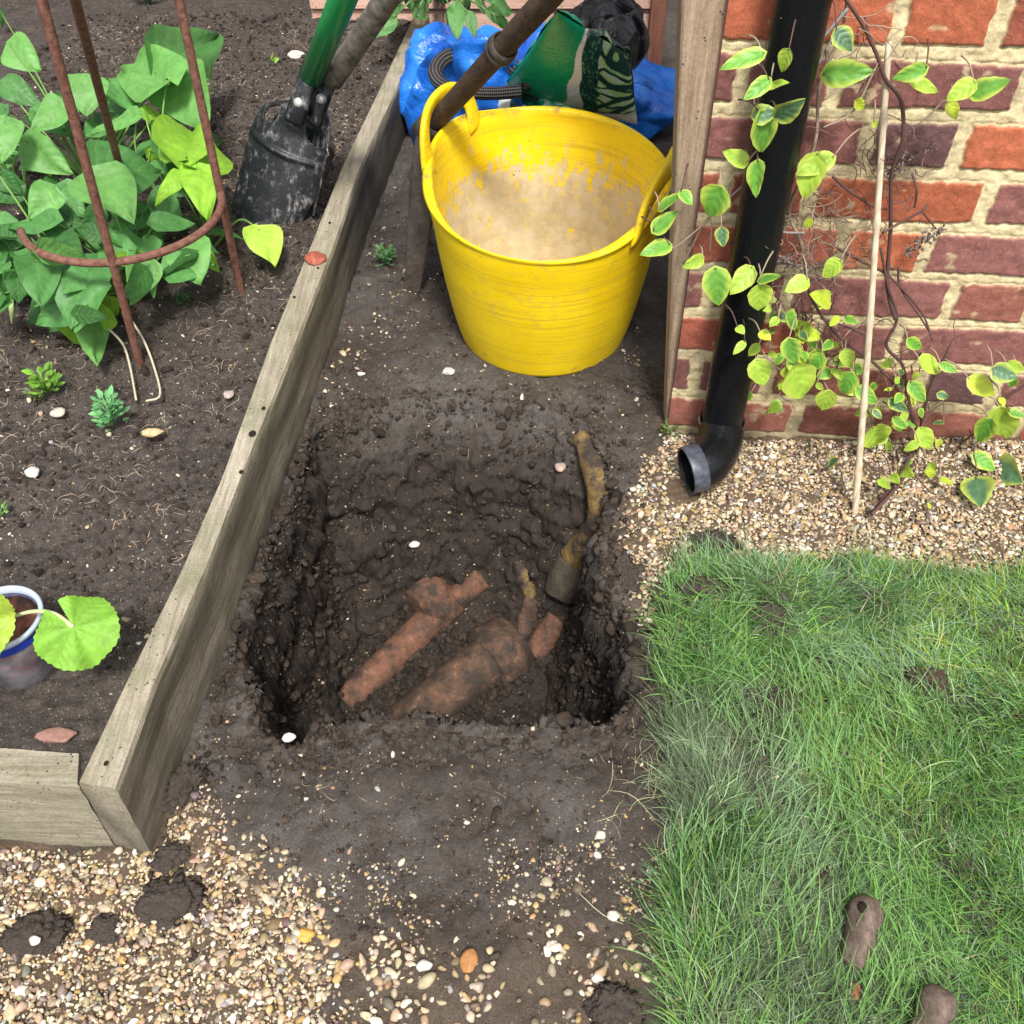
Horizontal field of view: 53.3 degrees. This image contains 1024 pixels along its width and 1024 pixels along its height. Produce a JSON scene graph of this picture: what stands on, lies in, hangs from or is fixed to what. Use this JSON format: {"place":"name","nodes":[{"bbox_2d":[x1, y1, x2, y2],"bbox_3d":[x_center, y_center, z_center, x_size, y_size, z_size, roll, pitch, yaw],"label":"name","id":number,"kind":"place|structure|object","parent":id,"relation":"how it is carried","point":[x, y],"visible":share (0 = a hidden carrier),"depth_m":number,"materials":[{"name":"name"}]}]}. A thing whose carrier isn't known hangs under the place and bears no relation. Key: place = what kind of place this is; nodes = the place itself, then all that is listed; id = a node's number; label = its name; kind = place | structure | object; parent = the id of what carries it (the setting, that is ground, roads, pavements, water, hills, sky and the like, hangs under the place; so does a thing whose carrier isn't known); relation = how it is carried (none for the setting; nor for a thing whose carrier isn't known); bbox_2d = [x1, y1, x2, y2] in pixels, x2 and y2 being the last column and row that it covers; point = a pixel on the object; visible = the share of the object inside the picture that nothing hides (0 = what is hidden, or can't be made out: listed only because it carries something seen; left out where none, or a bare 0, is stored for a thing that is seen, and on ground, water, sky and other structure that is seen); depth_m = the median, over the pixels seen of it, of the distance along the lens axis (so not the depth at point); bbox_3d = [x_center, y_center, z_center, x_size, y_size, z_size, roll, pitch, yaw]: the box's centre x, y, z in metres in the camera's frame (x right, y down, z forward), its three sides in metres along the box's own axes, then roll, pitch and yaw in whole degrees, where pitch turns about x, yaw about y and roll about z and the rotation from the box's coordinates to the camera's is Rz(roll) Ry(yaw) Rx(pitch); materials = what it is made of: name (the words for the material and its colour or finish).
{"place":"outdoors","nodes":[
{"label":"outdoors","id":0,"kind":"place"},
{"bbox_2d":[0,0,411,781],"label":"bed soil","id":1,"kind":"structure","parent":0,"point":[28,714],"depth_m":1.71,"materials":[{"name":"brown soil"}]},
{"bbox_2d":[0,501,8,516],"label":"weed","id":2,"kind":"object","parent":1,"relation":"on","point":[3,505],"visible":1,"depth_m":1.50,"materials":[{"name":"green plant"}]},
{"bbox_2d":[0,585,52,687],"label":"plant pot","id":3,"kind":"object","parent":1,"relation":"on","point":[23,663],"visible":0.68,"depth_m":1.27,"materials":[{"name":"white ceramic"}]},
{"bbox_2d":[0,594,119,670],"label":"squash seedling","id":4,"kind":"object","parent":3,"relation":"in","point":[86,635],"visible":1,"depth_m":1.21,"materials":[{"name":"green plant"}]},
{"bbox_2d":[24,466,39,477],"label":"stone","id":5,"kind":"object","parent":1,"relation":"on","point":[32,472],"visible":1,"depth_m":1.56,"materials":[{"name":"white stone"}]},
{"bbox_2d":[22,384,47,400],"bbox_3d":[-0.789,-0.195,1.687,0.035,0.023,0.038,-30,53,-26],"label":"weed","id":6,"kind":"object","parent":1,"relation":"on","point":[29,394],"visible":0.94,"depth_m":1.69,"materials":[{"name":"green plant"}]},
{"bbox_2d":[21,361,64,398],"bbox_3d":[-0.772,-0.216,1.682,0.058,0.057,0.059,0,46,0],"label":"weed","id":7,"kind":"object","parent":1,"relation":"on","point":[33,379],"visible":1,"depth_m":1.68,"materials":[{"name":"green plant"}]},
{"bbox_2d":[34,727,77,742],"bbox_3d":[-0.547,0.269,1.224,0.050,0.013,0.023,0,46,0],"label":"brick fragment","id":8,"kind":"object","parent":1,"relation":"on","point":[58,735],"visible":1,"depth_m":1.22,"materials":[{"name":"brick"}]},
{"bbox_2d":[49,407,65,417],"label":"stone","id":9,"kind":"object","parent":1,"relation":"on","point":[57,412],"visible":1,"depth_m":1.66,"materials":[{"name":"white stone"}]},
{"bbox_2d":[88,385,129,432],"bbox_3d":[-0.643,-0.164,1.627,0.063,0.062,0.058,20,49,18],"label":"weed","id":10,"kind":"object","parent":1,"relation":"on","point":[111,404],"visible":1,"depth_m":1.62,"materials":[{"name":"green plant"}]},
{"bbox_2d":[16,0,244,366],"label":"plant support","id":11,"kind":"object","parent":1,"relation":"on","point":[112,262],"visible":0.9,"depth_m":1.59,"materials":[{"name":"metal"}]},
{"bbox_2d":[0,8,282,401],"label":"bean plant","id":12,"kind":"object","parent":1,"relation":"on","point":[77,305],"visible":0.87,"depth_m":1.84,"materials":[{"name":"green plant"}]},
{"bbox_2d":[141,428,164,437],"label":"stone","id":13,"kind":"object","parent":1,"relation":"on","point":[151,432],"visible":1,"depth_m":1.62,"materials":[{"name":"beige stone"}]},
{"bbox_2d":[173,291,190,307],"bbox_3d":[-0.607,-0.392,1.876,0.034,0.025,0.040,-29,52,-25],"label":"weed","id":14,"kind":"object","parent":1,"relation":"on","point":[176,296],"visible":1,"depth_m":1.88,"materials":[{"name":"green plant"}]},
{"bbox_2d":[0,23,399,709],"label":"dry stalks","id":15,"kind":"object","parent":1,"relation":"on","point":[176,315],"visible":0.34,"depth_m":1.77,"materials":[{"name":"plant"}]},
{"bbox_2d":[0,8,399,694],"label":"pebble grit","id":16,"kind":"object","parent":1,"relation":"on","point":[40,412],"visible":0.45,"depth_m":1.73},
{"bbox_2d":[223,390,233,398],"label":"stone","id":17,"kind":"object","parent":1,"relation":"on","point":[227,394],"visible":1,"depth_m":1.68,"materials":[{"name":"white stone"}]},
{"bbox_2d":[265,53,278,64],"bbox_3d":[-0.617,-1.154,2.614,0.043,0.031,0.049,-15,48,-14],"label":"weed","id":18,"kind":"object","parent":1,"relation":"on","point":[275,59],"visible":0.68,"depth_m":2.62,"materials":[{"name":"green plant"}]},
{"bbox_2d":[287,50,304,58],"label":"stone","id":19,"kind":"object","parent":1,"relation":"on","point":[294,54],"visible":0.99,"depth_m":2.65,"materials":[{"name":"white stone"}]},
{"bbox_2d":[231,0,401,224],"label":"post hole digger","id":20,"kind":"object","parent":1,"relation":"on","point":[288,156],"visible":0.99,"depth_m":2.03,"materials":[{"name":"black metal"}]},
{"bbox_2d":[377,0,512,40],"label":"tomato plant","id":21,"kind":"object","parent":1,"relation":"on","point":[459,13],"visible":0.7,"depth_m":2.19,"materials":[{"name":"green plant"}]},
{"bbox_2d":[0,0,1023,1023],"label":"ground","id":22,"kind":"structure","parent":0,"point":[402,783],"depth_m":1.45,"materials":[{"name":"soil"}]},
{"bbox_2d":[84,913,126,947],"bbox_3d":[-0.475,0.492,1.201,0.051,0.016,0.038,8,46,7],"label":"soil clod","id":23,"kind":"object","parent":22,"relation":"on","point":[103,927],"visible":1,"depth_m":1.20,"materials":[{"name":"brown soil"}]},
{"bbox_2d":[162,762,208,814],"bbox_3d":[-0.425,0.360,1.327,0.055,0.041,0.076,0,46,0],"label":"soil clod","id":24,"kind":"object","parent":22,"relation":"on","point":[184,780],"visible":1,"depth_m":1.31,"materials":[{"name":"brown soil"}]},
{"bbox_2d":[0,786,377,1023],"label":"gravel","id":25,"kind":"structure","parent":22,"relation":"on","point":[12,1011],"depth_m":1.19,"materials":[{"name":"beige gravel"}]},
{"bbox_2d":[15,985,25,996],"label":"stone","id":26,"kind":"object","parent":25,"relation":"on","point":[19,989],"visible":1,"depth_m":1.14,"materials":[{"name":"white stone"}]},
{"bbox_2d":[0,907,72,963],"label":"soil clod","id":27,"kind":"object","parent":25,"relation":"on","point":[49,928],"visible":0.98,"depth_m":1.18,"materials":[{"name":"brown soil"}]},
{"bbox_2d":[29,935,40,945],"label":"stone","id":28,"kind":"object","parent":27,"relation":"on","point":[34,940],"visible":1,"depth_m":1.17,"materials":[{"name":"white stone"}]},
{"bbox_2d":[146,841,190,875],"bbox_3d":[-0.421,0.429,1.261,0.050,0.024,0.045,19,49,18],"label":"soil clod","id":29,"kind":"object","parent":25,"relation":"on","point":[175,854],"visible":1,"depth_m":1.25,"materials":[{"name":"brown soil"}]},
{"bbox_2d":[133,867,207,930],"bbox_3d":[-0.407,0.463,1.222,0.087,0.029,0.078,0,46,0],"label":"soil clod","id":30,"kind":"object","parent":25,"relation":"on","point":[181,894],"visible":1,"depth_m":1.21,"materials":[{"name":"brown soil"}]},
{"bbox_2d":[0,14,429,852],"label":"raised bed","id":31,"kind":"object","parent":22,"relation":"on","point":[114,794],"visible":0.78,"depth_m":1.44,"materials":[{"name":"brown wood"}]},
{"bbox_2d":[304,251,326,265],"bbox_3d":[-0.372,-0.482,1.932,0.038,0.019,0.041,35,55,29],"label":"brick fragment","id":32,"kind":"object","parent":31,"relation":"on","point":[314,258],"visible":1,"depth_m":1.92,"materials":[{"name":"brick"}]},
{"bbox_2d":[282,732,295,741],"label":"stone","id":33,"kind":"object","parent":22,"relation":"on","point":[288,737],"visible":1,"depth_m":1.37,"materials":[{"name":"white stone"}]},
{"bbox_2d":[297,927,314,942],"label":"stone","id":34,"kind":"object","parent":22,"relation":"on","point":[305,935],"visible":1,"depth_m":1.19,"materials":[{"name":"yellow stone"}]},
{"bbox_2d":[319,226,421,415],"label":"gravel","id":35,"kind":"structure","parent":22,"relation":"on","point":[343,352],"depth_m":1.99,"materials":[{"name":"beige gravel"}]},
{"bbox_2d":[372,241,396,266],"bbox_3d":[-0.273,-0.551,2.186,0.058,0.050,0.053,0,46,0],"label":"weed","id":36,"kind":"object","parent":22,"relation":"on","point":[386,253],"visible":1,"depth_m":2.19,"materials":[{"name":"green plant"}]},
{"bbox_2d":[341,576,464,709],"bbox_3d":[-0.226,0.240,1.970,0.303,0.176,0.114,-33,54,-28],"label":"clay pipe","id":37,"kind":"object","parent":22,"relation":"on","point":[436,605],"visible":0.87,"depth_m":1.95,"materials":[{"name":"ceramic"}]},
{"bbox_2d":[409,541,419,547],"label":"stone","id":38,"kind":"object","parent":22,"relation":"on","point":[413,544],"visible":1,"depth_m":1.93,"materials":[{"name":"white stone"}]},
{"bbox_2d":[416,959,432,971],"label":"stone","id":39,"kind":"object","parent":22,"relation":"on","point":[422,965],"visible":1,"depth_m":1.15,"materials":[{"name":"white stone"}]},
{"bbox_2d":[170,736,692,965],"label":"gravel","id":40,"kind":"structure","parent":22,"relation":"on","point":[596,854],"depth_m":1.24,"materials":[{"name":"beige gravel"}]},
{"bbox_2d":[228,396,646,745],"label":"soil crumbs","id":41,"kind":"object","parent":22,"relation":"on","point":[428,661],"visible":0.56,"depth_m":1.87,"materials":[{"name":"brown soil"}]},
{"bbox_2d":[201,369,681,792],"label":"soil crumbs","id":42,"kind":"object","parent":22,"relation":"on","point":[615,729],"visible":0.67,"depth_m":1.45,"materials":[{"name":"brown soil"}]},
{"bbox_2d":[442,367,454,374],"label":"stone","id":43,"kind":"object","parent":22,"relation":"on","point":[448,371],"visible":1,"depth_m":1.94,"materials":[{"name":"white stone"}]},
{"bbox_2d":[386,616,534,719],"bbox_3d":[-0.105,0.329,1.930,0.296,0.173,0.143,-28,52,-24],"label":"clay pipe","id":44,"kind":"object","parent":22,"relation":"on","point":[487,655],"visible":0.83,"depth_m":1.90,"materials":[{"name":"ceramic"}]},
{"bbox_2d":[460,948,477,972],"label":"stone","id":45,"kind":"object","parent":22,"relation":"on","point":[468,960],"visible":1,"depth_m":1.16,"materials":[{"name":"orange stone"}]},
{"bbox_2d":[451,570,488,606],"bbox_3d":[-0.081,0.147,1.999,0.084,0.080,0.054,-15,47,-14],"label":"clay pipe","id":46,"kind":"object","parent":22,"relation":"on","point":[472,587],"visible":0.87,"depth_m":1.98,"materials":[{"name":"ceramic"}]},
{"bbox_2d":[264,875,681,1023],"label":"gravel","id":47,"kind":"structure","parent":22,"relation":"on","point":[426,981],"depth_m":1.16,"materials":[{"name":"beige gravel"}]},
{"bbox_2d":[127,178,835,964],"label":"soil crumbs","id":48,"kind":"object","parent":22,"relation":"on","point":[403,844],"visible":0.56,"depth_m":1.33,"materials":[{"name":"brown soil"}]},
{"bbox_2d":[405,0,563,293],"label":"mattock","id":49,"kind":"object","parent":22,"relation":"on","point":[522,26],"visible":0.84,"depth_m":1.78,"materials":[{"name":"wood"}]},
{"bbox_2d":[218,391,750,916],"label":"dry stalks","id":50,"kind":"object","parent":22,"relation":"on","point":[452,719],"visible":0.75,"depth_m":1.35,"materials":[{"name":"plant"}]},
{"bbox_2d":[309,0,667,65],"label":"shed","id":51,"kind":"structure","parent":22,"relation":"on","point":[654,16],"depth_m":2.81,"materials":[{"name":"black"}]},
{"bbox_2d":[187,187,837,915],"bbox_3d":[-0.005,-0.051,2.019,0.852,0.489,1.900,0,46,0],"label":"pebble grit","id":52,"kind":"object","parent":22,"relation":"on","point":[377,789],"visible":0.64,"depth_m":1.41,"materials":[{"name":"beige stone"}]},
{"bbox_2d":[514,561,535,598],"bbox_3d":[0.026,0.129,1.956,0.029,0.072,0.062,-19,49,-18],"label":"clay shard","id":53,"kind":"object","parent":22,"relation":"on","point":[528,589],"visible":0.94,"depth_m":1.95,"materials":[{"name":"ceramic"}]},
{"bbox_2d":[514,596,537,638],"bbox_3d":[0.030,0.203,1.975,0.039,0.090,0.078,24,50,22],"label":"clay fragment","id":54,"kind":"object","parent":22,"relation":"on","point":[527,616],"visible":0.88,"depth_m":1.96,"materials":[{"name":"ceramic"}]},
{"bbox_2d":[399,21,674,146],"bbox_3d":[0.075,-0.990,2.395,0.757,0.502,0.715,0,46,0],"label":"rubble bag","id":55,"kind":"object","parent":22,"relation":"on","point":[654,87],"visible":0.3,"depth_m":2.48,"materials":[{"name":"blue plastic"}]},
{"bbox_2d":[428,48,531,99],"bbox_3d":[-0.060,-0.880,2.049,0.236,0.067,0.121,17,48,16],"label":"hose loop","id":56,"kind":"object","parent":55,"relation":"on","point":[441,61],"visible":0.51,"depth_m":2.02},
{"bbox_2d":[498,92,577,108],"bbox_3d":[0.060,-0.831,2.084,0.189,0.054,0.078,-6,46,-6],"label":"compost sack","id":57,"kind":"object","parent":55,"relation":"on","point":[529,100],"visible":0.18,"depth_m":2.07,"materials":[{"name":"plastic"}]},
{"bbox_2d":[505,9,636,124],"bbox_3d":[0.122,-0.841,1.944,0.276,0.303,0.232,0,46,0],"label":"compost sack","id":58,"kind":"object","parent":55,"relation":"on","point":[569,59],"visible":0.94,"depth_m":1.96,"materials":[{"name":"green plastic"}]},
{"bbox_2d":[569,0,649,69],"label":"black sack","id":59,"kind":"object","parent":55,"relation":"on","point":[621,22],"visible":0.48,"depth_m":2.06,"materials":[{"name":"black plastic"}]},
{"bbox_2d":[419,82,672,376],"bbox_3d":[0.062,-0.524,1.902,0.453,0.430,0.475,0,46,0],"label":"tub","id":60,"kind":"object","parent":22,"relation":"on","point":[545,236],"visible":0.95,"depth_m":1.93,"materials":[{"name":"yellow plastic"}]},
{"bbox_2d":[528,612,563,660],"bbox_3d":[0.068,0.240,1.969,0.098,0.097,0.056,-32,54,-27],"label":"clay pipe","id":61,"kind":"object","parent":22,"relation":"on","point":[545,635],"visible":0.77,"depth_m":1.95,"materials":[{"name":"ceramic"}]},
{"bbox_2d":[142,527,959,1023],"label":"soil crumbs","id":62,"kind":"object","parent":22,"relation":"on","point":[198,877],"visible":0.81,"depth_m":1.26,"materials":[{"name":"brown soil"}]},
{"bbox_2d":[554,462,565,471],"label":"stone","id":63,"kind":"object","parent":22,"relation":"on","point":[560,467],"visible":1,"depth_m":1.84,"materials":[{"name":"stone"}]},
{"bbox_2d":[545,430,608,603],"bbox_3d":[0.124,0.020,1.873,0.123,0.308,0.176,0,46,0],"label":"clay pipe","id":64,"kind":"object","parent":22,"relation":"on","point":[562,581],"visible":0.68,"depth_m":1.82,"materials":[{"name":"brown ceramic"}]},
{"bbox_2d":[591,974,603,982],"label":"stone","id":65,"kind":"object","parent":22,"relation":"on","point":[595,978],"visible":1,"depth_m":1.15,"materials":[{"name":"white stone"}]},
{"bbox_2d":[595,831,605,838],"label":"stone","id":66,"kind":"object","parent":22,"relation":"on","point":[600,835],"visible":1,"depth_m":1.27,"materials":[{"name":"white stone"}]},
{"bbox_2d":[582,982,641,1023],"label":"soil clod","id":67,"kind":"object","parent":22,"relation":"on","point":[600,1007],"visible":1,"depth_m":1.12,"materials":[{"name":"brown soil"}]},
{"bbox_2d":[607,910,619,920],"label":"stone","id":68,"kind":"object","parent":22,"relation":"on","point":[611,915],"visible":0.97,"depth_m":1.20,"materials":[{"name":"white stone"}]},
{"bbox_2d":[621,349,668,439],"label":"gravel","id":69,"kind":"structure","parent":22,"relation":"on","point":[638,365],"depth_m":1.95,"materials":[{"name":"beige gravel"}]},
{"bbox_2d":[660,416,678,437],"bbox_3d":[0.279,-0.147,1.804,0.034,0.029,0.037,-17,48,-16],"label":"weed","id":70,"kind":"object","parent":22,"relation":"on","point":[666,426],"visible":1,"depth_m":1.80,"materials":[{"name":"green plant"}]},
{"bbox_2d":[571,679,795,951],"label":"dry stalks","id":71,"kind":"object","parent":22,"relation":"on","point":[648,770],"visible":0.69,"depth_m":1.31,"materials":[{"name":"plant"}]},
{"bbox_2d":[663,0,728,424],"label":"fence post","id":72,"kind":"object","parent":22,"relation":"on","point":[700,24],"visible":0.15,"depth_m":1.44,"materials":[{"name":"brown wood"}]},
{"bbox_2d":[676,575,739,599],"bbox_3d":[0.297,0.112,1.547,0.099,0.025,0.057,0,46,0],"label":"soil clod","id":73,"kind":"object","parent":22,"relation":"on","point":[698,587],"visible":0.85,"depth_m":1.54,"materials":[{"name":"brown soil"}]},
{"bbox_2d":[744,597,787,629],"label":"soil clod","id":74,"kind":"object","parent":22,"relation":"on","point":[780,614],"visible":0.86,"depth_m":1.50,"materials":[{"name":"brown soil"}]},
{"bbox_2d":[745,680,809,724],"bbox_3d":[0.359,0.258,1.391,0.090,0.024,0.077,0,46,0],"label":"soil clod","id":75,"kind":"object","parent":22,"relation":"on","point":[768,695],"visible":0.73,"depth_m":1.38,"materials":[{"name":"brown soil"}]},
{"bbox_2d":[605,521,1023,1023],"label":"grass","id":76,"kind":"structure","parent":22,"relation":"on","point":[687,738],"depth_m":1.30,"materials":[{"name":"green plant"}]},
{"bbox_2d":[800,863,834,890],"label":"soil clod","id":77,"kind":"object","parent":22,"relation":"on","point":[806,870],"visible":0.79,"depth_m":1.21,"materials":[{"name":"brown soil"}]},
{"bbox_2d":[613,432,1023,631],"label":"gravel","id":78,"kind":"structure","parent":22,"relation":"on","point":[798,505],"depth_m":1.68,"materials":[{"name":"beige gravel"}]},
{"bbox_2d":[609,551,647,594],"bbox_3d":[0.175,0.101,1.597,0.079,0.034,0.080,0,46,0],"label":"soil clod","id":79,"kind":"object","parent":78,"relation":"on","point":[633,570],"visible":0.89,"depth_m":1.59,"materials":[{"name":"brown soil"}]},
{"bbox_2d":[688,528,737,555],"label":"soil clod","id":80,"kind":"object","parent":78,"relation":"on","point":[731,538],"visible":0.7,"depth_m":1.63,"materials":[{"name":"brown soil"}]},
{"bbox_2d":[852,41,891,512],"bbox_3d":[0.525,-0.289,1.491,0.016,0.717,0.191,-22,50,-20],"label":"bamboo cane","id":81,"kind":"object","parent":78,"relation":"on","point":[870,319],"visible":0.99,"depth_m":1.46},
{"bbox_2d":[721,445,1023,596],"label":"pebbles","id":82,"kind":"object","parent":78,"relation":"on","point":[894,504],"visible":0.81,"depth_m":1.67,"materials":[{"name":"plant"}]},
{"bbox_2d":[640,0,1023,515],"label":"climbing plant","id":83,"kind":"object","parent":22,"relation":"on","point":[799,379],"visible":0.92,"depth_m":1.48,"materials":[{"name":"green plant"}]},
{"bbox_2d":[664,0,1023,439],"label":"brick wall","id":84,"kind":"structure","parent":22,"relation":"on","point":[969,275],"depth_m":1.49,"materials":[{"name":"red brick"}]},
{"bbox_2d":[677,0,831,493],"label":"drainpipe","id":85,"kind":"object","parent":84,"relation":"attached to","point":[708,458],"visible":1,"depth_m":1.45,"materials":[{"name":"black plastic"}]},
{"bbox_2d":[848,981,861,1000],"bbox_3d":[0.374,0.524,1.115,0.015,0.008,0.020,0,46,0],"label":"brick fragment","id":86,"kind":"object","parent":22,"relation":"on","point":[856,991],"visible":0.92,"depth_m":1.11,"materials":[{"name":"orange brick"}]},
{"bbox_2d":[840,894,883,969],"bbox_3d":[0.392,0.471,1.149,0.040,0.044,0.083,21,49,19],"label":"wood stub","id":87,"kind":"object","parent":22,"relation":"on","point":[861,935],"visible":0.94,"depth_m":1.14,"materials":[{"name":"brown wood"}]},
{"bbox_2d":[902,665,951,700],"bbox_3d":[0.571,0.235,1.404,0.075,0.026,0.059,0,46,0],"label":"soil clod","id":88,"kind":"object","parent":22,"relation":"on","point":[909,677],"visible":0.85,"depth_m":1.40,"materials":[{"name":"brown soil"}]},
{"bbox_2d":[908,984,956,1023],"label":"wood stub","id":89,"kind":"object","parent":22,"relation":"on","point":[938,1003],"visible":0.99,"depth_m":1.08,"materials":[{"name":"brown wood"}]}
]}

